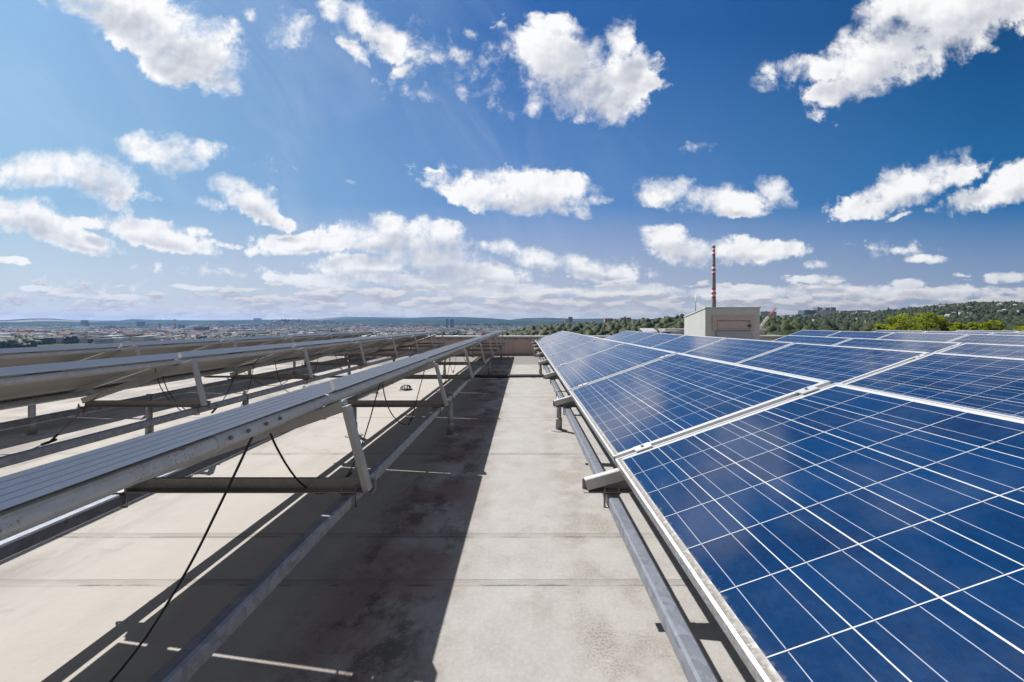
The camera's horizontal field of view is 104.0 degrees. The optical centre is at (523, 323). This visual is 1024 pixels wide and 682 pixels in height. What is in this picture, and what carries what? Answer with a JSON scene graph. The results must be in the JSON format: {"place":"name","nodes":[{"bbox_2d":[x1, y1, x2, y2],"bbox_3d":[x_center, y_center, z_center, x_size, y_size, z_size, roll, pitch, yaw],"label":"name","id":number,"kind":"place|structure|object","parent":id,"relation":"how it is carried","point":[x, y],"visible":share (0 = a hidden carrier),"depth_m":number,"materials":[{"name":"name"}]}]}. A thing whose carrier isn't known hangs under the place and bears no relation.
{"place":"outdoors","nodes":[
{"label":"outdoors","id":0,"kind":"place"},
{"bbox_2d":[0,312,977,346],"bbox_3d":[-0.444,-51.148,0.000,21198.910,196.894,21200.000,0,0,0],"label":"terrain","id":1,"kind":"structure","parent":0,"point":[521,322],"depth_m":5817.12,"materials":[{"name":"green plant"}]},
{"bbox_2d":[9,330,50,332],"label":"apartment block","id":2,"kind":"structure","parent":1,"relation":"on","point":[34,331],"depth_m":1240.00,"materials":[{"name":"grey concrete"}]},
{"bbox_2d":[61,336,79,343],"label":"tree","id":3,"kind":"object","parent":1,"relation":"on","point":[70,340],"visible":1,"depth_m":861.33,"materials":[{"name":"green plant"}]},
{"bbox_2d":[56,337,85,343],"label":"block","id":4,"kind":"structure","parent":1,"relation":"on","point":[59,340],"depth_m":875.80,"materials":[{"name":"concrete"}]},
{"bbox_2d":[78,338,86,342],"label":"block","id":5,"kind":"structure","parent":1,"relation":"on","point":[83,340],"depth_m":900.96,"materials":[{"name":"concrete"}]},
{"bbox_2d":[81,320,87,325],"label":"tower block","id":6,"kind":"structure","parent":1,"relation":"on","point":[83,322],"depth_m":3000.00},
{"bbox_2d":[81,335,103,337],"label":"block","id":7,"kind":"structure","parent":1,"relation":"on","point":[88,336],"depth_m":1028.80,"materials":[{"name":"concrete"}]},
{"bbox_2d":[90,333,110,335],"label":"apartment block","id":8,"kind":"structure","parent":1,"relation":"on","point":[104,334],"depth_m":1150.00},
{"bbox_2d":[91,336,111,338],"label":"block","id":9,"kind":"structure","parent":1,"relation":"on","point":[100,337],"depth_m":985.21,"materials":[{"name":"concrete"}]},
{"bbox_2d":[94,338,113,342],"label":"block","id":10,"kind":"structure","parent":1,"relation":"on","point":[107,340],"depth_m":912.13,"materials":[{"name":"concrete"}]},
{"bbox_2d":[114,338,123,341],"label":"block","id":11,"kind":"structure","parent":1,"relation":"on","point":[118,339],"depth_m":953.57,"materials":[{"name":"concrete"}]},
{"bbox_2d":[119,326,146,327],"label":"office block","id":12,"kind":"structure","parent":1,"relation":"on","point":[131,327],"depth_m":2500.00,"materials":[{"name":"blue glass"}]},
{"bbox_2d":[132,336,148,341],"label":"block","id":13,"kind":"structure","parent":1,"relation":"on","point":[139,338],"depth_m":949.76,"materials":[{"name":"concrete"}]},
{"bbox_2d":[136,322,144,326],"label":"office block","id":14,"kind":"structure","parent":1,"relation":"on","point":[140,324],"depth_m":2900.00,"materials":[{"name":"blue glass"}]},
{"bbox_2d":[142,335,154,340],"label":"block","id":15,"kind":"structure","parent":1,"relation":"on","point":[151,337],"depth_m":1042.87,"materials":[{"name":"concrete"}]},
{"bbox_2d":[155,337,167,340],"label":"block","id":16,"kind":"structure","parent":1,"relation":"on","point":[159,338],"depth_m":973.43,"materials":[{"name":"concrete"}]},
{"bbox_2d":[194,326,208,330],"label":"factory hall","id":17,"kind":"structure","parent":1,"relation":"on","point":[200,328],"depth_m":1750.00,"materials":[{"name":"grey"}]},
{"bbox_2d":[450,319,453,327],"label":"tower block","id":18,"kind":"structure","parent":1,"relation":"on","point":[451,323],"depth_m":3300.00,"materials":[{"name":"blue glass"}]},
{"bbox_2d":[0,300,1023,348],"bbox_3d":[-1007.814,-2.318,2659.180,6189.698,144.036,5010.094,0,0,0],"label":"forest","id":19,"kind":"object","parent":1,"relation":"on","point":[835,321],"visible":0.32,"depth_m":785.78,"materials":[{"name":"green plant"}]},
{"bbox_2d":[0,301,1023,337],"bbox_3d":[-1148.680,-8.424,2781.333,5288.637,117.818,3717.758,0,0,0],"label":"city","id":20,"kind":"object","parent":1,"relation":"on","point":[166,330],"visible":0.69,"depth_m":1863.55,"materials":[{"name":"grey tile"}]},
{"bbox_2d":[603,318,612,322],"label":"apartment block","id":21,"kind":"structure","parent":1,"relation":"on","point":[606,320],"depth_m":760.00,"materials":[{"name":"grey concrete"}]},
{"bbox_2d":[619,316,630,320],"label":"apartment block","id":22,"kind":"structure","parent":1,"relation":"on","point":[625,318],"depth_m":780.00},
{"bbox_2d":[711,245,716,306],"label":"chimney","id":23,"kind":"object","parent":1,"relation":"on","point":[713,299],"visible":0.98,"depth_m":597.88,"materials":[{"name":"red paint"}]},
{"bbox_2d":[760,311,775,316],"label":"apartment block","id":24,"kind":"structure","parent":1,"relation":"on","point":[765,313],"depth_m":1950.00,"materials":[{"name":"concrete"}]},
{"bbox_2d":[760,307,775,328],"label":"crane","id":25,"kind":"object","parent":1,"relation":"on","point":[767,318],"visible":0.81,"depth_m":259.92,"materials":[{"name":"metal"}]},
{"bbox_2d":[798,310,815,314],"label":"office block","id":26,"kind":"structure","parent":1,"relation":"on","point":[804,312],"depth_m":1900.00,"materials":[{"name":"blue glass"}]},
{"bbox_2d":[816,310,838,313],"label":"apartment block","id":27,"kind":"structure","parent":1,"relation":"on","point":[822,311],"depth_m":1930.00,"materials":[{"name":"concrete"}]},
{"bbox_2d":[875,323,890,329],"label":"tree","id":28,"kind":"object","parent":1,"relation":"on","point":[879,326],"visible":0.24,"depth_m":117.51,"materials":[{"name":"green plant"}]},
{"bbox_2d":[884,312,920,330],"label":"tree","id":29,"kind":"object","parent":1,"relation":"on","point":[897,321],"visible":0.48,"depth_m":108.08,"materials":[{"name":"green plant"}]},
{"bbox_2d":[907,312,949,330],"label":"tree","id":30,"kind":"object","parent":1,"relation":"on","point":[926,323],"visible":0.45,"depth_m":110.23,"materials":[{"name":"green plant"}]},
{"bbox_2d":[937,321,964,330],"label":"tree","id":31,"kind":"object","parent":1,"relation":"on","point":[956,326],"visible":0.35,"depth_m":107.22,"materials":[{"name":"green plant"}]},
{"bbox_2d":[962,322,980,329],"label":"tree","id":32,"kind":"object","parent":1,"relation":"on","point":[972,326],"visible":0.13,"depth_m":108.02,"materials":[{"name":"green plant"}]},
{"bbox_2d":[979,320,1004,330],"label":"tree","id":33,"kind":"object","parent":1,"relation":"on","point":[998,326],"visible":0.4,"depth_m":111.60,"materials":[{"name":"green plant"}]},
{"bbox_2d":[1001,325,1023,330],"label":"tree","id":34,"kind":"object","parent":1,"relation":"on","point":[1019,328],"visible":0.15,"depth_m":114.92,"materials":[{"name":"green plant"}]},
{"bbox_2d":[0,0,1023,319],"label":"sky","id":35,"kind":"structure","parent":0,"point":[160,159],"materials":[{"name":"blue"}]},
{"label":"building","id":36,"kind":"structure","parent":0,"visible":0},
{"bbox_2d":[0,355,755,681],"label":"roof","id":37,"kind":"structure","parent":36,"relation":"on","point":[487,544],"depth_m":1.82,"materials":[{"name":"concrete"}]},
{"bbox_2d":[0,332,379,437],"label":"mounting rack","id":38,"kind":"object","parent":37,"relation":"on","point":[31,430],"visible":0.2,"depth_m":5.00,"materials":[{"name":"metal"}]},
{"bbox_2d":[0,343,120,366],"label":"solar panel","id":39,"kind":"object","parent":38,"relation":"on","point":[36,360],"visible":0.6,"depth_m":4.51,"materials":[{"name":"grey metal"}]},
{"bbox_2d":[80,338,221,360],"bbox_3d":[-5.506,0.421,5.860,0.962,0.048,1.649,-19,0,0],"label":"solar panel","id":40,"kind":"object","parent":38,"relation":"on","point":[156,351],"visible":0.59,"depth_m":5.86,"materials":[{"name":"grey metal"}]},
{"bbox_2d":[193,335,281,350],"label":"solar panel","id":41,"kind":"object","parent":38,"relation":"on","point":[245,344],"visible":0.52,"depth_m":7.60,"materials":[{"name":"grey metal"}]},
{"bbox_2d":[261,333,322,344],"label":"solar panel","id":42,"kind":"object","parent":38,"relation":"on","point":[298,335],"visible":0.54,"depth_m":9.33,"materials":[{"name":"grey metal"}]},
{"bbox_2d":[303,332,350,341],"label":"solar panel","id":43,"kind":"object","parent":38,"relation":"on","point":[332,333],"visible":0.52,"depth_m":10.98,"materials":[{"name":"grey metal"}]},
{"bbox_2d":[336,331,372,338],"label":"solar panel","id":44,"kind":"object","parent":38,"relation":"on","point":[355,336],"visible":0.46,"depth_m":12.54,"materials":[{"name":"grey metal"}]},
{"bbox_2d":[0,332,444,467],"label":"mounting rack","id":45,"kind":"object","parent":37,"relation":"on","point":[149,403],"visible":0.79,"depth_m":3.36,"materials":[{"name":"metal"}]},
{"bbox_2d":[0,438,56,454],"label":"cable","id":46,"kind":"object","parent":45,"relation":"hanging from","point":[48,442],"visible":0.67,"depth_m":3.01,"materials":[{"name":"black plastic"}]},
{"bbox_2d":[49,392,102,443],"bbox_3d":[-3.566,0.739,3.176,0.073,0.354,0.309,0,0,25],"label":"cable","id":47,"kind":"object","parent":45,"relation":"hanging from","point":[55,436],"visible":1,"depth_m":3.18,"materials":[{"name":"black plastic"}]},
{"bbox_2d":[0,353,178,403],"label":"solar panel","id":48,"kind":"object","parent":45,"relation":"on","point":[17,392],"visible":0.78,"depth_m":2.89,"materials":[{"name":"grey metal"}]},
{"bbox_2d":[162,376,185,409],"bbox_3d":[-3.124,0.643,3.568,0.052,0.416,0.481,0,0,-19],"label":"cable","id":49,"kind":"object","parent":45,"relation":"hanging from","point":[169,392],"visible":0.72,"depth_m":3.51,"materials":[{"name":"rubber"}]},
{"bbox_2d":[90,343,294,389],"bbox_3d":[-3.326,0.420,4.180,0.962,0.048,1.649,-19,0,0],"label":"solar panel","id":50,"kind":"object","parent":45,"relation":"on","point":[208,366],"visible":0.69,"depth_m":4.19,"materials":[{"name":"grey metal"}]},
{"bbox_2d":[155,369,180,410],"bbox_3d":[-3.169,0.599,3.544,0.046,0.444,0.424,0,0,-17],"label":"cable","id":51,"kind":"object","parent":50,"relation":"hanging from","point":[162,390],"visible":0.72,"depth_m":3.52,"materials":[{"name":"rubber"}]},
{"bbox_2d":[211,370,237,412],"bbox_3d":[-2.970,0.673,3.999,0.040,0.367,0.412,0,0,-5],"label":"cable","id":52,"kind":"object","parent":50,"relation":"hanging from","point":[213,411],"visible":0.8,"depth_m":3.99,"materials":[{"name":"black plastic"}]},
{"bbox_2d":[240,356,266,406],"bbox_3d":[-2.971,0.675,4.376,0.275,0.617,0.019,0,0,-35],"label":"cable","id":53,"kind":"object","parent":45,"relation":"hanging from","point":[251,377],"visible":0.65,"depth_m":4.37,"materials":[{"name":"rubber"}]},
{"bbox_2d":[243,371,295,385],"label":"cable","id":54,"kind":"object","parent":45,"relation":"hanging from","point":[268,385],"visible":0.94,"depth_m":4.82,"materials":[{"name":"rubber"}]},
{"bbox_2d":[234,338,351,367],"bbox_3d":[-3.326,0.422,5.860,0.962,0.048,1.649,-19,0,0],"label":"solar panel","id":55,"kind":"object","parent":45,"relation":"on","point":[301,354],"visible":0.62,"depth_m":5.73,"materials":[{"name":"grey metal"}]},
{"bbox_2d":[309,335,386,355],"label":"solar panel","id":56,"kind":"object","parent":45,"relation":"on","point":[355,339],"visible":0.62,"depth_m":7.48,"materials":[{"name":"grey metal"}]},
{"bbox_2d":[351,333,408,349],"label":"solar panel","id":57,"kind":"object","parent":45,"relation":"on","point":[392,335],"visible":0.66,"depth_m":9.21,"materials":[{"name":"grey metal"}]},
{"bbox_2d":[382,332,425,344],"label":"solar panel","id":58,"kind":"object","parent":45,"relation":"on","point":[416,333],"visible":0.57,"depth_m":10.94,"materials":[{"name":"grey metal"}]},
{"bbox_2d":[402,331,437,341],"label":"solar panel","id":59,"kind":"object","parent":45,"relation":"on","point":[421,336],"visible":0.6,"depth_m":12.72,"materials":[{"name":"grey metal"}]},
{"bbox_2d":[0,332,504,681],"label":"mounting rack","id":60,"kind":"object","parent":37,"relation":"on","point":[169,471],"visible":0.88,"depth_m":1.48,"materials":[{"name":"metal"}]},
{"bbox_2d":[0,381,332,509],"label":"solar panel","id":61,"kind":"object","parent":60,"relation":"on","point":[16,488],"visible":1,"depth_m":0.80,"materials":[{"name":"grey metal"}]},
{"bbox_2d":[109,436,253,681],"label":"cable","id":62,"kind":"object","parent":60,"relation":"hanging from","point":[187,568],"visible":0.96,"depth_m":1.26,"materials":[{"name":"rubber"}]},
{"bbox_2d":[270,433,327,493],"bbox_3d":[-0.881,0.578,1.684,0.071,0.404,0.632,0,0,3],"label":"cable","id":63,"kind":"object","parent":60,"relation":"hanging from","point":[284,461],"visible":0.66,"depth_m":1.49,"materials":[{"name":"rubber"}]},
{"bbox_2d":[345,383,380,476],"bbox_3d":[-0.964,0.621,2.347,0.050,0.568,0.271,0,0,37],"label":"cable","id":64,"kind":"object","parent":60,"relation":"hanging from","point":[349,474],"visible":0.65,"depth_m":2.41,"materials":[{"name":"black plastic"}]},
{"bbox_2d":[330,352,428,390],"bbox_3d":[-1.246,0.414,2.500,0.962,0.048,1.649,-19,0,0],"label":"solar panel","id":65,"kind":"object","parent":60,"relation":"on","point":[346,381],"visible":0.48,"depth_m":2.09,"materials":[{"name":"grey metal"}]},
{"bbox_2d":[382,371,424,424],"bbox_3d":[-0.894,0.574,3.000,0.042,0.447,1.006,0,0,1],"label":"cable","id":66,"kind":"object","parent":60,"relation":"hanging from","point":[410,420],"visible":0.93,"depth_m":3.10,"materials":[{"name":"black plastic"}]},
{"bbox_2d":[424,342,460,356],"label":"solar panel","id":67,"kind":"object","parent":60,"relation":"on","point":[440,350],"visible":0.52,"depth_m":3.92,"materials":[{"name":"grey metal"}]},
{"bbox_2d":[460,337,476,344],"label":"solar panel","id":68,"kind":"object","parent":60,"relation":"on","point":[467,341],"visible":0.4,"depth_m":5.72,"materials":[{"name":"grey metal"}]},
{"bbox_2d":[204,375,542,377],"bbox_3d":[-2.775,1.072,8.120,7.450,0.054,0.084,0,0,0],"label":"conduit","id":69,"kind":"object","parent":37,"relation":"on","point":[492,376],"visible":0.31,"depth_m":8.10,"materials":[{"name":"black plastic"}]},
{"bbox_2d":[399,384,412,390],"bbox_3d":[-1.950,1.056,6.620,0.230,0.086,0.227,0,0,0],"label":"roof drain","id":70,"kind":"object","parent":37,"relation":"on","point":[406,389],"visible":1,"depth_m":6.58,"materials":[{"name":"black plastic"}]},
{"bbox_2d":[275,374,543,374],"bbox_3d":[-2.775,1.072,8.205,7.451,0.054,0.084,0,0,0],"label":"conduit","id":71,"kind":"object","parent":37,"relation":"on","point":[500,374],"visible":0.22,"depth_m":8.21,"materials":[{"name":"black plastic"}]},
{"bbox_2d":[337,336,608,354],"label":"parapet wall","id":72,"kind":"structure","parent":37,"relation":"on","point":[517,345],"depth_m":13.85,"materials":[{"name":"concrete"}]},
{"bbox_2d":[639,328,657,332],"bbox_3d":[4.150,0.630,13.300,0.460,0.940,0.500,0,0,0],"label":"roof vent","id":73,"kind":"object","parent":37,"relation":"on","point":[652,330],"visible":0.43,"depth_m":13.21,"materials":[{"name":"metal"}]},
{"bbox_2d":[659,331,680,333],"bbox_3d":[4.580,0.666,12.550,0.520,0.868,0.420,0,0,0],"label":"roof vent","id":74,"kind":"object","parent":37,"relation":"on","point":[669,332],"visible":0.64,"depth_m":12.39,"materials":[{"name":"grey metal"}]},
{"bbox_2d":[531,332,818,681],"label":"mounting rack","id":75,"kind":"object","parent":37,"relation":"on","point":[609,485],"visible":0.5,"depth_m":1.30,"materials":[{"name":"metal"}]},
{"bbox_2d":[535,331,565,342],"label":"solar panel","id":76,"kind":"object","parent":75,"relation":"on","point":[547,337],"visible":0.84,"depth_m":12.58,"materials":[{"name":"blue glass"}]},
{"bbox_2d":[537,332,573,345],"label":"solar panel","id":77,"kind":"object","parent":75,"relation":"on","point":[553,338],"visible":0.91,"depth_m":10.81,"materials":[{"name":"blue glass"}]},
{"bbox_2d":[539,333,583,350],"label":"solar panel","id":78,"kind":"object","parent":75,"relation":"on","point":[559,341],"visible":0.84,"depth_m":9.13,"materials":[{"name":"blue glass"}]},
{"bbox_2d":[542,335,598,358],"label":"solar panel","id":79,"kind":"object","parent":75,"relation":"on","point":[569,344],"visible":0.78,"depth_m":7.43,"materials":[{"name":"blue glass"}]},
{"bbox_2d":[546,338,624,370],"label":"solar panel","id":80,"kind":"object","parent":75,"relation":"on","point":[578,352],"visible":0.79,"depth_m":5.70,"materials":[{"name":"blue glass"}]},
{"bbox_2d":[554,343,676,393],"bbox_3d":[0.838,0.422,4.180,0.962,0.049,1.649,-19,0,0],"label":"solar panel","id":81,"kind":"object","parent":75,"relation":"on","point":[603,364],"visible":0.84,"depth_m":3.94,"materials":[{"name":"blue glass"}]},
{"bbox_2d":[569,353,830,466],"bbox_3d":[0.838,0.423,2.500,0.962,0.048,1.649,-19,0,0],"label":"solar panel","id":82,"kind":"object","parent":75,"relation":"on","point":[662,400],"visible":0.9,"depth_m":2.10,"materials":[{"name":"blue glass"}]},
{"bbox_2d":[615,383,1023,681],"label":"solar panel","id":83,"kind":"object","parent":75,"relation":"on","point":[836,532],"visible":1,"depth_m":0.86,"materials":[{"name":"blue glass"}]},
{"bbox_2d":[658,329,765,334],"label":"roof plinth","id":84,"kind":"structure","parent":37,"relation":"on","point":[682,332],"depth_m":13.00,"materials":[{"name":"concrete"}]},
{"bbox_2d":[683,307,760,339],"bbox_3d":[4.965,0.355,10.041,1.318,1.490,1.482,0,0,0],"label":"roof housing","id":85,"kind":"object","parent":37,"relation":"on","point":[735,322],"visible":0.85,"depth_m":9.50,"materials":[{"name":"grey concrete"}]},
{"bbox_2d":[717,320,750,328],"bbox_3d":[4.982,0.035,9.476,0.804,0.208,0.043,0,0,0],"label":"hatch door","id":86,"kind":"structure","parent":85,"relation":"in","point":[720,324],"depth_m":9.49,"materials":[{"name":"grey plastic"}]},
{"bbox_2d":[760,335,785,340],"bbox_3d":[7.800,0.740,12.915,0.940,0.720,0.670,0,0,0],"label":"roof hatch","id":87,"kind":"object","parent":37,"relation":"on","point":[768,337],"visible":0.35,"depth_m":12.63,"materials":[{"name":"metal"}]},
{"bbox_2d":[637,332,925,383],"bbox_3d":[2.904,0.681,7.520,1.063,0.837,11.920,0,0,0],"label":"mounting rack","id":88,"kind":"object","parent":37,"relation":"on","point":[918,356],"visible":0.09,"depth_m":3.35,"materials":[{"name":"metal"}]},
{"bbox_2d":[603,331,637,339],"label":"solar panel","id":89,"kind":"object","parent":88,"relation":"on","point":[619,335],"visible":0.48,"depth_m":12.50,"materials":[{"name":"blue glass"}]},
{"bbox_2d":[614,332,657,342],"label":"solar panel","id":90,"kind":"object","parent":88,"relation":"on","point":[634,337],"visible":0.55,"depth_m":10.82,"materials":[{"name":"blue glass"}]},
{"bbox_2d":[630,333,684,346],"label":"solar panel","id":91,"kind":"object","parent":88,"relation":"on","point":[656,339],"visible":0.54,"depth_m":9.12,"materials":[{"name":"blue glass"}]},
{"bbox_2d":[652,335,725,352],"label":"solar panel","id":92,"kind":"object","parent":88,"relation":"on","point":[685,343],"visible":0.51,"depth_m":7.40,"materials":[{"name":"blue glass"}]},
{"bbox_2d":[683,338,793,362],"bbox_3d":[2.963,0.422,5.860,0.962,0.049,1.649,-19,0,0],"label":"solar panel","id":93,"kind":"object","parent":88,"relation":"on","point":[733,350],"visible":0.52,"depth_m":5.68,"materials":[{"name":"blue glass"}]},
{"bbox_2d":[736,343,929,383],"bbox_3d":[2.964,0.422,4.180,0.962,0.048,1.649,-19,0,0],"label":"solar panel","id":94,"kind":"object","parent":88,"relation":"on","point":[832,364],"visible":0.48,"depth_m":3.93,"materials":[{"name":"blue glass"}]},
{"bbox_2d":[844,352,1023,417],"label":"solar panel","id":95,"kind":"object","parent":88,"relation":"on","point":[994,384],"visible":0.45,"depth_m":2.76,"materials":[{"name":"blue glass"}]},
{"bbox_3d":[5.023,0.681,5.840,1.063,0.837,5.200,0,0,0],"label":"rack","id":96,"kind":"object","parent":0,"visible":0},
{"bbox_2d":[772,335,852,344],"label":"solar panel","id":97,"kind":"object","parent":96,"relation":"on","point":[814,340],"visible":0.45,"depth_m":7.41,"materials":[{"name":"blue glass"}]},
{"bbox_2d":[836,338,962,352],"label":"solar panel","id":98,"kind":"object","parent":96,"relation":"on","point":[923,346],"visible":0.45,"depth_m":5.69,"materials":[{"name":"blue glass"}]},
{"bbox_2d":[938,343,1023,358],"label":"solar panel","id":99,"kind":"object","parent":96,"relation":"on","point":[1002,350],"visible":0.33,"depth_m":4.61,"materials":[{"name":"blue glass"}]},
{"bbox_3d":[8.843,0.671,10.040,1.063,0.857,6.880,0,0,0],"label":"rack","id":100,"kind":"object","parent":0,"visible":0},
{"bbox_2d":[790,330,840,336],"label":"solar panel","id":101,"kind":"object","parent":100,"relation":"on","point":[822,333],"visible":0.53,"depth_m":12.51,"materials":[{"name":"blue glass"}]},
{"bbox_2d":[827,331,894,338],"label":"solar panel","id":102,"kind":"object","parent":100,"relation":"on","point":[859,334],"visible":0.55,"depth_m":10.82,"materials":[{"name":"blue glass"}]},
{"bbox_2d":[878,332,968,341],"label":"solar panel","id":103,"kind":"object","parent":100,"relation":"on","point":[942,337],"visible":0.57,"depth_m":9.09,"materials":[{"name":"blue glass"}]},
{"bbox_2d":[949,334,1023,344],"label":"solar panel","id":104,"kind":"object","parent":100,"relation":"on","point":[997,339],"visible":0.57,"depth_m":7.77,"materials":[{"name":"blue glass"}]},
{"bbox_3d":[11.363,0.671,10.880,1.063,0.857,5.200,0,0,0],"label":"rack","id":105,"kind":"object","parent":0,"visible":0},
{"bbox_2d":[874,330,926,332],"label":"solar panel","id":106,"kind":"object","parent":105,"relation":"on","point":[899,331],"visible":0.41,"depth_m":12.59,"materials":[{"name":"blue glass"}]},
{"bbox_2d":[924,331,994,333],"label":"solar panel","id":107,"kind":"object","parent":105,"relation":"on","point":[954,332],"visible":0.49,"depth_m":10.88,"materials":[{"name":"blue glass"}]},
{"bbox_2d":[993,332,1023,334],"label":"solar panel","id":108,"kind":"object","parent":105,"relation":"on","point":[1002,333],"visible":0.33,"depth_m":9.78,"materials":[{"name":"blue glass"}]},
{"bbox_3d":[14.054,0.671,11.720,1.063,0.857,3.520,0,0,0],"label":"rack","id":109,"kind":"object","parent":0,"visible":0},
{"bbox_2d":[957,330,1018,332],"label":"solar panel","id":110,"kind":"object","parent":109,"relation":"on","point":[985,331],"visible":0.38,"depth_m":12.64,"materials":[{"name":"blue glass"}]}
]}

